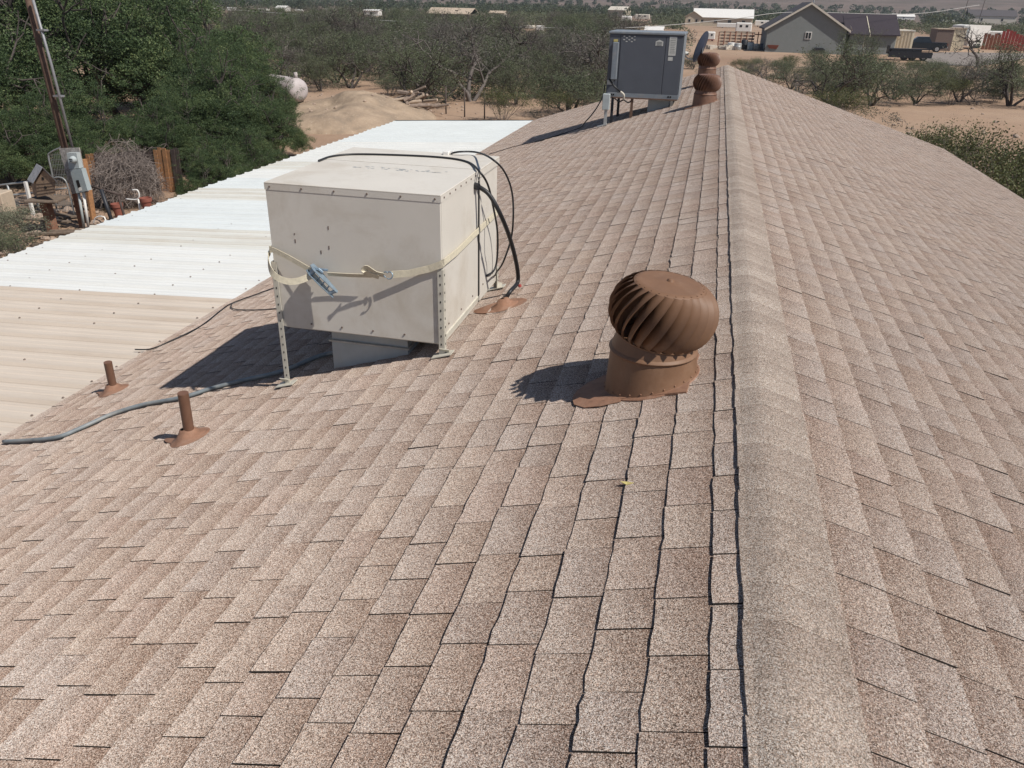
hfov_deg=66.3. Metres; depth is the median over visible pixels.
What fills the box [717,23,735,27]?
white awning
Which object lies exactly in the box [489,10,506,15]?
house
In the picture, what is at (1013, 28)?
scrubland
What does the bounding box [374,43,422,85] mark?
mesquite tree
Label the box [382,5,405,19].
mesquite tree
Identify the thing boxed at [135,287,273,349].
roof cable
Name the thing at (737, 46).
scrap drum
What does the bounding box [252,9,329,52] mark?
mesquite tree
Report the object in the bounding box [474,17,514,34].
mesquite tree
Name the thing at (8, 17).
mesquite tree
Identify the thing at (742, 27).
white camper
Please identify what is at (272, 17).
bare mesquite
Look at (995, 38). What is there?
storage container
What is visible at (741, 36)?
stake fence
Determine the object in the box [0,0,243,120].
mesquite tree
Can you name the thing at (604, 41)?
dead tree
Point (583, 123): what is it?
drooping cable
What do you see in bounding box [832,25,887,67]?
mesquite tree
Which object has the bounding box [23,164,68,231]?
birdhouse
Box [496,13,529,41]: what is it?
bare mesquite
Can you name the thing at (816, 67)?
mesquite tree
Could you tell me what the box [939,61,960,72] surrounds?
mesquite tree
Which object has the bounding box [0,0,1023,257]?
ground
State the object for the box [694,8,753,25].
house
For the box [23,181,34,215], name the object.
white post
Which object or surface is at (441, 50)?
dead tree
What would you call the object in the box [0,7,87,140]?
mesquite tree
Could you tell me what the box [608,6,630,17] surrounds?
house
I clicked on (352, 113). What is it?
dirt mound
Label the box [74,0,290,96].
mesquite tree
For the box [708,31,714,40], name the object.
white camper
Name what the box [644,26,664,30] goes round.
white carport
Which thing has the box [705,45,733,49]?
scrap heap
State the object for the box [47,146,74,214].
wire gate
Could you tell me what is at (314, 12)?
mesquite tree
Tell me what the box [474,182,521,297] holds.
power whip
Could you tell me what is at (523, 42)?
dead tree
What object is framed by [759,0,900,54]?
grey house
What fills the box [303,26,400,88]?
mesquite tree
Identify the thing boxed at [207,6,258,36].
mesquite tree
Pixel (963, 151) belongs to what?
creosote bush
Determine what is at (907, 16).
house
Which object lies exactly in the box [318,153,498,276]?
thin cable
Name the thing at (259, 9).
mesquite tree
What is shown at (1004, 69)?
mesquite tree
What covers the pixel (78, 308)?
patio cover
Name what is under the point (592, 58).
mesquite tree
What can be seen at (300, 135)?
mesquite tree
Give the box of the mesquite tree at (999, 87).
[983,79,1023,98]
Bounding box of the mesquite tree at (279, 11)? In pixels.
[267,7,292,18]
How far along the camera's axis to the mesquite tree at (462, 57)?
56.40 m
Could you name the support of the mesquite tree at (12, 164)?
on the ground
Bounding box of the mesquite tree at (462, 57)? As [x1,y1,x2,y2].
[435,42,471,76]
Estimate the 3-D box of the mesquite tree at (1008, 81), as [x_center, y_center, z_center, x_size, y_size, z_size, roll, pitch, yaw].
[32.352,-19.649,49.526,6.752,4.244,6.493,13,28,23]
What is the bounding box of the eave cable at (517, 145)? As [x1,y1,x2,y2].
[490,140,543,153]
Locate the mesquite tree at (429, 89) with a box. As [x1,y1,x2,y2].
[396,61,450,99]
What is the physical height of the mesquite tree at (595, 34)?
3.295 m
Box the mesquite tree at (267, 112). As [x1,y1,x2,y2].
[194,70,302,152]
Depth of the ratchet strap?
4.32 m
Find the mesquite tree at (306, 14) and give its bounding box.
[293,8,317,25]
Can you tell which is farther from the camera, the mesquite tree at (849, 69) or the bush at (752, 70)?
the bush at (752, 70)
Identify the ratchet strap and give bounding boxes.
[268,211,497,297]
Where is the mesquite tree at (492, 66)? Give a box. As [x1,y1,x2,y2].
[464,44,533,96]
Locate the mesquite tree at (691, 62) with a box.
[684,56,698,68]
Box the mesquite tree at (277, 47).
[245,30,302,73]
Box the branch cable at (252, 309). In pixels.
[231,304,275,309]
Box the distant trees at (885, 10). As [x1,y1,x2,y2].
[192,0,1023,27]
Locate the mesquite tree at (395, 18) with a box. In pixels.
[385,13,406,25]
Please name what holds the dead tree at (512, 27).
on the ground
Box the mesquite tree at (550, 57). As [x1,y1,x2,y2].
[530,48,584,98]
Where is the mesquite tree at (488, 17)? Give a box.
[473,12,501,22]
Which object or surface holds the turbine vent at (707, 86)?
on the house at (798, 543)
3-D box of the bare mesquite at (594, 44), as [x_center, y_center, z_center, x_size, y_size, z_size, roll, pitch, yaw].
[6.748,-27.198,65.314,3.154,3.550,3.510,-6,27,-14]
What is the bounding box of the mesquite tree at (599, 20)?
[584,14,617,40]
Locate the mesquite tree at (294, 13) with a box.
[280,9,305,23]
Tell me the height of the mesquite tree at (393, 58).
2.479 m
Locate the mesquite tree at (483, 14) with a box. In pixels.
[466,9,491,19]
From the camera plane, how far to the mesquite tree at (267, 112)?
27.43 m
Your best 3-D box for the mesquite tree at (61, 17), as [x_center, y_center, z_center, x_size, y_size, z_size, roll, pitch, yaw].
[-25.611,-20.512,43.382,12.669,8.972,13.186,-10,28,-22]
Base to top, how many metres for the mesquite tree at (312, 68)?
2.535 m
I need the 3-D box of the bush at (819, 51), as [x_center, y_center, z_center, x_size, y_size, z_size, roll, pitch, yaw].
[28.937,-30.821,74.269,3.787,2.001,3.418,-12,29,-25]
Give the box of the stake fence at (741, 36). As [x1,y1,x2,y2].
[717,31,761,45]
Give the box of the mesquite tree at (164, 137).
[111,96,207,168]
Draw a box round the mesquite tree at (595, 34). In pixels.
[581,28,603,44]
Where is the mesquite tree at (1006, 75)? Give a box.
[978,67,1023,95]
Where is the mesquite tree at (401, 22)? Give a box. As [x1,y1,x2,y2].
[380,15,411,29]
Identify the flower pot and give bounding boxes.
[110,202,122,217]
[139,196,151,208]
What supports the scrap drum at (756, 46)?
on the ground
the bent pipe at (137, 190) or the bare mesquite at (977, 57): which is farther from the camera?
the bare mesquite at (977, 57)
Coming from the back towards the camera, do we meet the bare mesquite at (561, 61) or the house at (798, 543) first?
the bare mesquite at (561, 61)
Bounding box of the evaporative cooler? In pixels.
[264,147,505,387]
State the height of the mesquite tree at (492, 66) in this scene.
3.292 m
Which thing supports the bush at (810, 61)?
on the ground
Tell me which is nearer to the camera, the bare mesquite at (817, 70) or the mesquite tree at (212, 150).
the mesquite tree at (212, 150)
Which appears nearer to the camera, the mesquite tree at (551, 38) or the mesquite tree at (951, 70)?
the mesquite tree at (951, 70)
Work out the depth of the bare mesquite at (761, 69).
61.00 m
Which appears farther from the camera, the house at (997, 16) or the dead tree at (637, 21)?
the house at (997, 16)
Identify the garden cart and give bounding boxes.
[812,48,824,53]
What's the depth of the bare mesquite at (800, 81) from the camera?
53.33 m
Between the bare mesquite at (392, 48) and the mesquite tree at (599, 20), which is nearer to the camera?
the bare mesquite at (392, 48)
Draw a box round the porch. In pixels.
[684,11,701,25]
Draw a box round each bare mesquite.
[211,0,254,24]
[232,4,281,41]
[257,10,279,23]
[259,30,334,84]
[270,7,314,29]
[299,4,355,40]
[303,25,368,82]
[305,3,325,17]
[320,0,387,41]
[350,15,389,43]
[357,38,404,80]
[367,31,410,75]
[370,9,394,23]
[385,6,533,101]
[393,33,453,54]
[417,17,461,50]
[421,7,478,38]
[421,8,453,25]
[426,19,450,37]
[426,19,475,52]
[481,38,544,91]
[489,7,523,24]
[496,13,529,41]
[515,27,550,57]
[523,30,553,60]
[527,20,570,52]
[529,42,596,90]
[537,10,560,28]
[545,25,586,76]
[552,20,644,95]
[556,34,603,71]
[564,46,608,103]
[568,28,597,45]
[576,36,609,60]
[591,9,629,38]
[594,8,621,26]
[745,56,782,79]
[779,73,817,93]
[803,62,834,81]
[873,67,917,101]
[927,58,1008,106]
[962,67,1006,91]
[963,66,981,79]
[965,52,998,73]
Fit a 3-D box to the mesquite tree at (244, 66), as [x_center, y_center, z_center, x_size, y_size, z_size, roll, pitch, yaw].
[-10.479,-12.324,32.411,4.337,4.394,3.808,3,26,4]
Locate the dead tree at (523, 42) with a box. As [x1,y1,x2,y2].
[481,3,548,68]
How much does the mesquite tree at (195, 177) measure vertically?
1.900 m
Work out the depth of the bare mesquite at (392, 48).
58.48 m
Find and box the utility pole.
[25,0,86,223]
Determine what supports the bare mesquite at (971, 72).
on the ground
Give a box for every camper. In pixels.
[635,14,649,19]
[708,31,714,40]
[735,22,751,31]
[754,20,767,26]
[952,24,990,47]
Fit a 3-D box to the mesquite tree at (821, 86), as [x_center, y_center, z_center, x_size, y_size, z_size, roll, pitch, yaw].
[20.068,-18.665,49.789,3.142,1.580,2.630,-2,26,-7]
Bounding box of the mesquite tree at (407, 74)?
[366,35,472,103]
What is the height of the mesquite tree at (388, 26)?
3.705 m
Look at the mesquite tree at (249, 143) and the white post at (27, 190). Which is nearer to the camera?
the white post at (27, 190)
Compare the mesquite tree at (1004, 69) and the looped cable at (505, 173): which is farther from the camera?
the mesquite tree at (1004, 69)
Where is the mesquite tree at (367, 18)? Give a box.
[346,8,386,30]
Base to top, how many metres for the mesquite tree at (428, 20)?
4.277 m
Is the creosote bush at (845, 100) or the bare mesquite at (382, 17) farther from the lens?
the bare mesquite at (382, 17)
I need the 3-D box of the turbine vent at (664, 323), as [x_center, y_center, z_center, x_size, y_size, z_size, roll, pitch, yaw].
[0.555,-0.186,3.249,0.560,0.544,0.445,7,26,12]
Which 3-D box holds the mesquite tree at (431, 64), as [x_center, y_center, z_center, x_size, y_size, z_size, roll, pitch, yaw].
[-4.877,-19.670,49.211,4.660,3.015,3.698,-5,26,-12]
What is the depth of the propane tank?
40.05 m
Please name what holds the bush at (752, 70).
on the ground
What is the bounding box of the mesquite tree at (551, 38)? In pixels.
[547,27,588,59]
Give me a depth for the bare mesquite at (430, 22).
81.06 m
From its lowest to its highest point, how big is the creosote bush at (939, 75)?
2.072 m
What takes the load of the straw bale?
on the ground
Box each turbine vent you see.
[572,270,718,407]
[684,73,721,108]
[689,52,719,87]
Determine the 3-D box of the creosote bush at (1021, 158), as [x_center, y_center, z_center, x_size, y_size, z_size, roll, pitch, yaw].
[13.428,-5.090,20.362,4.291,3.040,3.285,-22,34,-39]
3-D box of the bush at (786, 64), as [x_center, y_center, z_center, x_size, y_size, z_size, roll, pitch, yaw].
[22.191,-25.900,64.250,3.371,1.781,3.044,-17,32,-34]
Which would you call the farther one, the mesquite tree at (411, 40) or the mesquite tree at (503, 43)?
the mesquite tree at (411, 40)
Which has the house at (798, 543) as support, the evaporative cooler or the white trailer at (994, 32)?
the evaporative cooler
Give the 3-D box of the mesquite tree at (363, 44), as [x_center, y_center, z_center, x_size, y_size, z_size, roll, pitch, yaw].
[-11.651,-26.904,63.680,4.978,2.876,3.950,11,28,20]
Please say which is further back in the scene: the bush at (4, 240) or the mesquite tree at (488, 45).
the mesquite tree at (488, 45)
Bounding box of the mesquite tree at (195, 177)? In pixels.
[169,138,241,196]
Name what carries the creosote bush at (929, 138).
on the ground
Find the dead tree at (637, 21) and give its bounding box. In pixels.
[622,8,649,29]
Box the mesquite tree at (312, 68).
[290,52,336,90]
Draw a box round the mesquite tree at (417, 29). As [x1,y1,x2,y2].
[398,21,432,46]
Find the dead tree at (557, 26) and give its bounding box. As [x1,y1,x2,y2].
[545,18,577,32]
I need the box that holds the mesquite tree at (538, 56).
[524,46,564,79]
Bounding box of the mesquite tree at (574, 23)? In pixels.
[541,15,596,47]
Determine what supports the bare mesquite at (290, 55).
on the ground
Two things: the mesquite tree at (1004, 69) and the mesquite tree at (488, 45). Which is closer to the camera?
the mesquite tree at (488, 45)
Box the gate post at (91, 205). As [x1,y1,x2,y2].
[82,159,96,220]
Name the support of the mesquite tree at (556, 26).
on the ground
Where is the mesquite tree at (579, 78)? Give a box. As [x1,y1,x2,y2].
[511,63,607,115]
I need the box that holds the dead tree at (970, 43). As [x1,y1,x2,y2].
[950,17,995,64]
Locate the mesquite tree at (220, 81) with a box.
[108,28,288,152]
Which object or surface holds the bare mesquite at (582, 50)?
on the ground
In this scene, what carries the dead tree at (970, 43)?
on the ground
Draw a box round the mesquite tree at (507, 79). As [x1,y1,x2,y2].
[479,57,543,104]
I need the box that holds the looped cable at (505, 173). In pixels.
[451,151,513,275]
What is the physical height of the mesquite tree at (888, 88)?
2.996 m
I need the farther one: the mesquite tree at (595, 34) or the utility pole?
the mesquite tree at (595, 34)
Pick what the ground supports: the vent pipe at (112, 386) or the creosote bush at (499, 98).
the creosote bush at (499, 98)
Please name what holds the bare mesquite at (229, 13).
on the ground
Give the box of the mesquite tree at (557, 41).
[543,31,573,58]
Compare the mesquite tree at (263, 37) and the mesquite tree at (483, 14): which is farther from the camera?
the mesquite tree at (483, 14)
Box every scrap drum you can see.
[734,43,741,49]
[741,40,747,48]
[747,42,753,49]
[754,44,760,48]
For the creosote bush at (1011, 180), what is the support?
on the ground
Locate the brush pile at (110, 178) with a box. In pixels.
[80,133,173,211]
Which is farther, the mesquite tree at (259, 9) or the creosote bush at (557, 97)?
the mesquite tree at (259, 9)
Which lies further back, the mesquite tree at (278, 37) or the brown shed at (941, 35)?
the brown shed at (941, 35)
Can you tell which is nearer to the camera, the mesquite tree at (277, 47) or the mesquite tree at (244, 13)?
the mesquite tree at (277, 47)
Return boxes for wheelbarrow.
[763,45,778,50]
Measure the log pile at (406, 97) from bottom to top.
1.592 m
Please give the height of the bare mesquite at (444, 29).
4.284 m
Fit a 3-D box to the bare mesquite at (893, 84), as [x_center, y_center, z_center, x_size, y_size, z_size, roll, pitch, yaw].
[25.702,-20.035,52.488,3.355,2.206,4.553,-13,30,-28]
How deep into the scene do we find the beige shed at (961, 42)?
111.34 m
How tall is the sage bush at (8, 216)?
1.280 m
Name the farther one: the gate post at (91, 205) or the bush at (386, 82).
the bush at (386, 82)
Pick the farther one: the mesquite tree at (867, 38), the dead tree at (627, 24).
the dead tree at (627, 24)
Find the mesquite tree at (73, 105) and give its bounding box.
[20,59,145,165]
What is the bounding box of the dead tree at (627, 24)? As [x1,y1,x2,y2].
[594,13,644,29]
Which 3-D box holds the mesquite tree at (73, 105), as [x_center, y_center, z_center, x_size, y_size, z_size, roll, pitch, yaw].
[-14.387,-9.051,26.420,4.117,3.563,4.689,5,26,7]
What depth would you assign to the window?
96.24 m
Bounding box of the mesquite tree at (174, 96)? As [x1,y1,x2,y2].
[135,62,245,167]
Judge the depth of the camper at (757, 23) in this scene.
233.69 m
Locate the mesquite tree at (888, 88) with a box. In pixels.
[847,56,926,105]
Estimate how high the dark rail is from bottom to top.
1.080 m
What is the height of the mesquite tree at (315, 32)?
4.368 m
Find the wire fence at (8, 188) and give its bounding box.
[0,181,39,208]
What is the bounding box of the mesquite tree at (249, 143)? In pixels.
[220,119,290,179]
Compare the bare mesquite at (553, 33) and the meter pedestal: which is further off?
the bare mesquite at (553, 33)
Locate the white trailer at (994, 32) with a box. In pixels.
[990,31,1009,38]
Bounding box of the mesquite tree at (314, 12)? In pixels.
[307,6,342,23]
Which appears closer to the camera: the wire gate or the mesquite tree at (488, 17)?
the wire gate
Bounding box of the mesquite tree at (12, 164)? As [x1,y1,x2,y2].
[0,91,59,182]
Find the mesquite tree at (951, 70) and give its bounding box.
[929,64,972,78]
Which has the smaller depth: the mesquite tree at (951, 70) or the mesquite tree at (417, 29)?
the mesquite tree at (951, 70)
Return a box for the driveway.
[925,52,1023,65]
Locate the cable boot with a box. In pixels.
[474,297,526,313]
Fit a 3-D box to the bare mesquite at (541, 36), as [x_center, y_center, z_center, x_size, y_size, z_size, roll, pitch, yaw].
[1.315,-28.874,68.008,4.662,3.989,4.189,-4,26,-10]
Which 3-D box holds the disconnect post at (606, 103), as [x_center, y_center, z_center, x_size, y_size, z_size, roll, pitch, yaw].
[1.640,-4.891,14.037,0.201,0.585,0.115,7,26,12]
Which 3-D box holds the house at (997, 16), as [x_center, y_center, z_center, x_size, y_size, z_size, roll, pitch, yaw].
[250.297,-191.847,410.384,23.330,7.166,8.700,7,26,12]
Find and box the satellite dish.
[685,31,708,65]
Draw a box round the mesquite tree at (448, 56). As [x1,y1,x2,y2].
[426,41,467,73]
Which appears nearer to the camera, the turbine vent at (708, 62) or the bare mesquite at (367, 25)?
the turbine vent at (708, 62)
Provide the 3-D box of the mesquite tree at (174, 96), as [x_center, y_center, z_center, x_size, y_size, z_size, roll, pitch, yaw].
[-10.738,-8.815,26.144,3.542,3.541,3.687,8,27,14]
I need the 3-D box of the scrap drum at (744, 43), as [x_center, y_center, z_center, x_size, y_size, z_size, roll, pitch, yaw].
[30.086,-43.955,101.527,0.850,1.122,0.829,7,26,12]
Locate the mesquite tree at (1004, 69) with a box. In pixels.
[973,61,1023,82]
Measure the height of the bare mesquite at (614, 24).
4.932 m
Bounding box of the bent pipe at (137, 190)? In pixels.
[126,189,140,209]
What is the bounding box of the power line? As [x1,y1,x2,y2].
[210,5,978,28]
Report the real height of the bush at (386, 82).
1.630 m
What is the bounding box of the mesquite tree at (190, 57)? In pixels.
[135,7,262,130]
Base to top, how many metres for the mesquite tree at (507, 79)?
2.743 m
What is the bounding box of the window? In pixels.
[805,32,811,38]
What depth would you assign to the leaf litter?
21.45 m
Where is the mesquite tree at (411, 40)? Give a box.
[388,35,424,49]
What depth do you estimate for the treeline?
361.60 m
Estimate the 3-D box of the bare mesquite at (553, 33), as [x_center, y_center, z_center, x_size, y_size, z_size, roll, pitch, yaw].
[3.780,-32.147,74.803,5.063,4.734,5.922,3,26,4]
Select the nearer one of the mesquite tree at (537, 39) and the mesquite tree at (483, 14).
the mesquite tree at (537, 39)
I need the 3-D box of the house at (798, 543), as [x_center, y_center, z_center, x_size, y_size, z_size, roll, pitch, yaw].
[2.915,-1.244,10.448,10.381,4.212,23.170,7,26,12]
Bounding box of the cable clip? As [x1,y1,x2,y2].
[443,150,453,154]
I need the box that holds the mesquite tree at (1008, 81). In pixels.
[972,37,1023,106]
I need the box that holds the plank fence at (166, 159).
[84,147,183,191]
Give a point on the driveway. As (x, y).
(943, 56)
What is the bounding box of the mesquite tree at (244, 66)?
[219,29,304,123]
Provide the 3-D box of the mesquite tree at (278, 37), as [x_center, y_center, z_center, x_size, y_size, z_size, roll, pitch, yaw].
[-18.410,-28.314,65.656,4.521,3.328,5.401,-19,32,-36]
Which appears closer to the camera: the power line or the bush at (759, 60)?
the bush at (759, 60)
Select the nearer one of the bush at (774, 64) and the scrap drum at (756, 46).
the bush at (774, 64)
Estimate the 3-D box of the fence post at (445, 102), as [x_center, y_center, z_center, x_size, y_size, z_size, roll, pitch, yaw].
[-3.490,-14.866,41.400,0.077,1.550,0.077,7,26,12]
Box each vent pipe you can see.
[96,360,128,397]
[164,390,209,447]
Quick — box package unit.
[606,29,687,122]
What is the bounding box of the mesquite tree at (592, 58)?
[575,43,608,82]
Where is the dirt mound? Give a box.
[290,90,436,134]
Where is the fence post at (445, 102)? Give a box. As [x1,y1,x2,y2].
[445,87,446,113]
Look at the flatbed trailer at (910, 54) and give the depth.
87.34 m
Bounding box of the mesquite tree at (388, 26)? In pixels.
[353,20,391,44]
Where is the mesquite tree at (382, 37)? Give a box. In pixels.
[355,26,416,73]
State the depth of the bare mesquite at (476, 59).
45.98 m
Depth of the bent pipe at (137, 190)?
19.21 m
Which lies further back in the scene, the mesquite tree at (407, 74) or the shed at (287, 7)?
the shed at (287, 7)
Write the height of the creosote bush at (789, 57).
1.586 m
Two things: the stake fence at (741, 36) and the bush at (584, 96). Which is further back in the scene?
the stake fence at (741, 36)
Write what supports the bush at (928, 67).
on the ground
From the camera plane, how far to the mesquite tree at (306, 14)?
94.10 m
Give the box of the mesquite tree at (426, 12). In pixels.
[409,5,444,18]
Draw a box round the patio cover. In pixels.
[0,120,532,436]
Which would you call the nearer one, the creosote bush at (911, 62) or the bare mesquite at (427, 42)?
the bare mesquite at (427, 42)
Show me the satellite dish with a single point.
(701, 45)
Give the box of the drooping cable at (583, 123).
[534,84,604,142]
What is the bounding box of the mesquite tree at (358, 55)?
[326,41,377,76]
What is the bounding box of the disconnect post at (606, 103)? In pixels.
[597,93,610,126]
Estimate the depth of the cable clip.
5.06 m
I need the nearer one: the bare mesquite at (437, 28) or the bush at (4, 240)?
the bush at (4, 240)
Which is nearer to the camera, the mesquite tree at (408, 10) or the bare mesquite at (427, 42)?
the bare mesquite at (427, 42)
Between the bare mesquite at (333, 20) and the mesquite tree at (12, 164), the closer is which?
the mesquite tree at (12, 164)
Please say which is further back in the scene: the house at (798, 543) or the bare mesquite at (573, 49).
the bare mesquite at (573, 49)
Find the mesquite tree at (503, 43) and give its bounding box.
[480,31,537,76]
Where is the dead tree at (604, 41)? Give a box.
[577,23,608,73]
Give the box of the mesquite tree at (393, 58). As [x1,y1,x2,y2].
[381,50,427,75]
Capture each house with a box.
[0,65,1023,767]
[427,7,477,17]
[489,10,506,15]
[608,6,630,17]
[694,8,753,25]
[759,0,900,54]
[897,14,914,19]
[964,9,1017,24]
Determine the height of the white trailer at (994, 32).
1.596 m
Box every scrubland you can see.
[189,5,1023,53]
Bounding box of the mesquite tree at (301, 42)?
[285,32,324,60]
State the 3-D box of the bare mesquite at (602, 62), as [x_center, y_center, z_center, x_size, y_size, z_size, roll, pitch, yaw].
[5.466,-17.881,45.566,5.400,3.848,3.979,4,26,5]
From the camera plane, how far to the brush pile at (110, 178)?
21.68 m
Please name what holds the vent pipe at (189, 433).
on the house at (798, 543)
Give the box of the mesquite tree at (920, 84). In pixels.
[887,68,956,103]
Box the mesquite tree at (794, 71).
[763,63,812,88]
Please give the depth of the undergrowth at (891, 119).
50.74 m
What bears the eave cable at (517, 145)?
on the house at (798, 543)
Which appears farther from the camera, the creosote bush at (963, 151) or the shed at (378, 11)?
the shed at (378, 11)
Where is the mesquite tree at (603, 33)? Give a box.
[582,21,617,43]
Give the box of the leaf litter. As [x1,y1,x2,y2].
[0,182,113,255]
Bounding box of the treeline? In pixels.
[140,0,1023,34]
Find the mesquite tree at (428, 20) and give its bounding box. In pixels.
[416,10,463,31]
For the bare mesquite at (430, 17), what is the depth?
100.08 m
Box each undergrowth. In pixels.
[203,26,605,99]
[684,55,1023,127]
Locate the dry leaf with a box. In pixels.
[620,481,632,484]
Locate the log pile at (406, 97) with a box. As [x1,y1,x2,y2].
[393,86,448,109]
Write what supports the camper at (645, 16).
on the ground
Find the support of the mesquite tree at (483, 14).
on the ground
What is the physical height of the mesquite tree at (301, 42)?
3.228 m
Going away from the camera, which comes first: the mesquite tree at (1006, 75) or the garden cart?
the mesquite tree at (1006, 75)
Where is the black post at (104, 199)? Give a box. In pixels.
[99,189,112,219]
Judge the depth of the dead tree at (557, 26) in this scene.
90.56 m
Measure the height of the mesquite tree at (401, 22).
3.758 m
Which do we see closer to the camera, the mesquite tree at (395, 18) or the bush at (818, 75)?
the bush at (818, 75)
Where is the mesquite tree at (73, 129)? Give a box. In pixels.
[0,79,108,179]
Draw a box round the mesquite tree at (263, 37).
[234,29,275,50]
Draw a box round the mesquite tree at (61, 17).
[0,0,159,76]
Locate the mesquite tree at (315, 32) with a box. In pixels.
[274,16,340,76]
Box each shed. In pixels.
[275,5,290,10]
[363,9,382,15]
[929,28,955,50]
[949,27,967,50]
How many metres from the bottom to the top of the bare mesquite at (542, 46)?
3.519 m
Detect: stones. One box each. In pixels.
[0,203,102,255]
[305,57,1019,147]
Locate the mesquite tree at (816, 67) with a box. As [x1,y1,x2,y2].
[799,57,830,78]
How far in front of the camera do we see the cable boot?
4.97 m
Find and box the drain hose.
[2,351,332,443]
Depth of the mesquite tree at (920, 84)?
49.14 m
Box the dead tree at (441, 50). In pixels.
[414,28,481,90]
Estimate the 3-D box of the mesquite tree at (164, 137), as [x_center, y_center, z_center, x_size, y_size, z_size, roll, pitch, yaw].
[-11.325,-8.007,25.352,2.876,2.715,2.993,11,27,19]
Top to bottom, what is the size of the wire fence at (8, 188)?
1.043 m
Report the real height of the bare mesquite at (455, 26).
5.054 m
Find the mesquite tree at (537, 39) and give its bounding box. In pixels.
[522,28,550,58]
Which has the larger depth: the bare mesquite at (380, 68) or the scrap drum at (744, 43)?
the scrap drum at (744, 43)
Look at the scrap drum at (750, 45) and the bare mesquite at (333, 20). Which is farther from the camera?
the scrap drum at (750, 45)
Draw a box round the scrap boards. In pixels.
[15,196,88,245]
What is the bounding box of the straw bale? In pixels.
[0,189,16,226]
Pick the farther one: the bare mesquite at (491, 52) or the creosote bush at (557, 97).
the bare mesquite at (491, 52)
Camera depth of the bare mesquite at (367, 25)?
71.27 m
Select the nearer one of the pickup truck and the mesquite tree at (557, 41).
the mesquite tree at (557, 41)
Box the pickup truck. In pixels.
[912,36,947,51]
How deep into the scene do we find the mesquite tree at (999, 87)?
53.22 m
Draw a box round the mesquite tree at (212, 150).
[177,124,272,190]
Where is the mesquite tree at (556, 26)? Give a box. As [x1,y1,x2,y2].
[540,17,576,37]
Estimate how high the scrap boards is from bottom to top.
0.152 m
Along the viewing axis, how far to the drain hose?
5.09 m
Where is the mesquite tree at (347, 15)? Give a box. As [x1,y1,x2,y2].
[325,6,373,34]
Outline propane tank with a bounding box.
[269,72,307,103]
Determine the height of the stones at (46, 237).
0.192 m
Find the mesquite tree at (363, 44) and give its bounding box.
[347,36,376,62]
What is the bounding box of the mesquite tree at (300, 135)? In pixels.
[240,99,316,155]
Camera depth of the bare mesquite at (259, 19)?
70.03 m
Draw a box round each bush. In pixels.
[0,201,59,250]
[0,219,43,257]
[371,72,410,95]
[477,84,534,119]
[534,86,578,114]
[553,80,606,106]
[728,57,758,71]
[734,66,754,72]
[743,57,767,71]
[744,65,760,75]
[766,60,792,70]
[769,58,802,77]
[779,54,801,64]
[797,66,842,88]
[799,47,833,63]
[800,56,822,68]
[805,83,884,117]
[817,80,869,101]
[878,61,913,79]
[900,58,949,78]
[901,59,920,75]
[901,114,988,167]
[911,57,955,75]
[918,66,961,95]
[922,113,1023,192]
[935,75,987,104]
[965,136,1023,192]
[979,87,1014,101]
[979,139,1023,197]
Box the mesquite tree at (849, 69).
[763,40,905,107]
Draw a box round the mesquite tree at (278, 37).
[264,26,304,64]
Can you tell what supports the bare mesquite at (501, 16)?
on the ground
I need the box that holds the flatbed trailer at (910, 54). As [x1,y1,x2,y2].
[886,45,932,60]
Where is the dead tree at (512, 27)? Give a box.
[490,11,531,37]
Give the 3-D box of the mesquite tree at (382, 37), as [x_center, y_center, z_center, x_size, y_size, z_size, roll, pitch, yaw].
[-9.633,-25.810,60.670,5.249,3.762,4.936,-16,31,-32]
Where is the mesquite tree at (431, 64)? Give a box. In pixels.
[402,46,465,94]
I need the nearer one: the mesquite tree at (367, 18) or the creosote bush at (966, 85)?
the creosote bush at (966, 85)
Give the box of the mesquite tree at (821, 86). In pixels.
[809,79,849,102]
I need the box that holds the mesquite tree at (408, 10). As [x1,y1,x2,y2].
[404,8,436,22]
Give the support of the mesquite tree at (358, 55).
on the ground
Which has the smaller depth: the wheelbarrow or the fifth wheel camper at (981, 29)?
the wheelbarrow
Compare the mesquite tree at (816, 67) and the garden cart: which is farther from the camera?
the garden cart
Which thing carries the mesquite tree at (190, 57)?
on the ground
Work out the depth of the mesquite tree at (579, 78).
41.06 m
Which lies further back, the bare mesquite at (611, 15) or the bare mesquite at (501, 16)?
the bare mesquite at (611, 15)
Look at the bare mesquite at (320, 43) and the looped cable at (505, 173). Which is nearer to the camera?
the looped cable at (505, 173)
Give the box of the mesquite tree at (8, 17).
[0,0,165,142]
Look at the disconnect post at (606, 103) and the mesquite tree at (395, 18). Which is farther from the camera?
the mesquite tree at (395, 18)
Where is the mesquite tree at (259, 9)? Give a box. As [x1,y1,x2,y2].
[241,4,274,16]
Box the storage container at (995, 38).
[981,29,1023,50]
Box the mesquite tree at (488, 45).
[462,33,517,85]
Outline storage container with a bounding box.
[895,29,915,47]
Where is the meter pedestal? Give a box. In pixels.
[59,148,91,228]
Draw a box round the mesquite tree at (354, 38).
[339,30,373,69]
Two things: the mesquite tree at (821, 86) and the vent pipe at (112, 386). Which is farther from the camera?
the mesquite tree at (821, 86)
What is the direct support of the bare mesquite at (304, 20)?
on the ground
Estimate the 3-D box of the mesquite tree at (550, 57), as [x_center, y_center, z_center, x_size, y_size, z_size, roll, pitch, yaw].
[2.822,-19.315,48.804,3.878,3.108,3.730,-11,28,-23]
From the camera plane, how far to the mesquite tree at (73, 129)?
24.28 m
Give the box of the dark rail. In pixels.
[91,185,124,214]

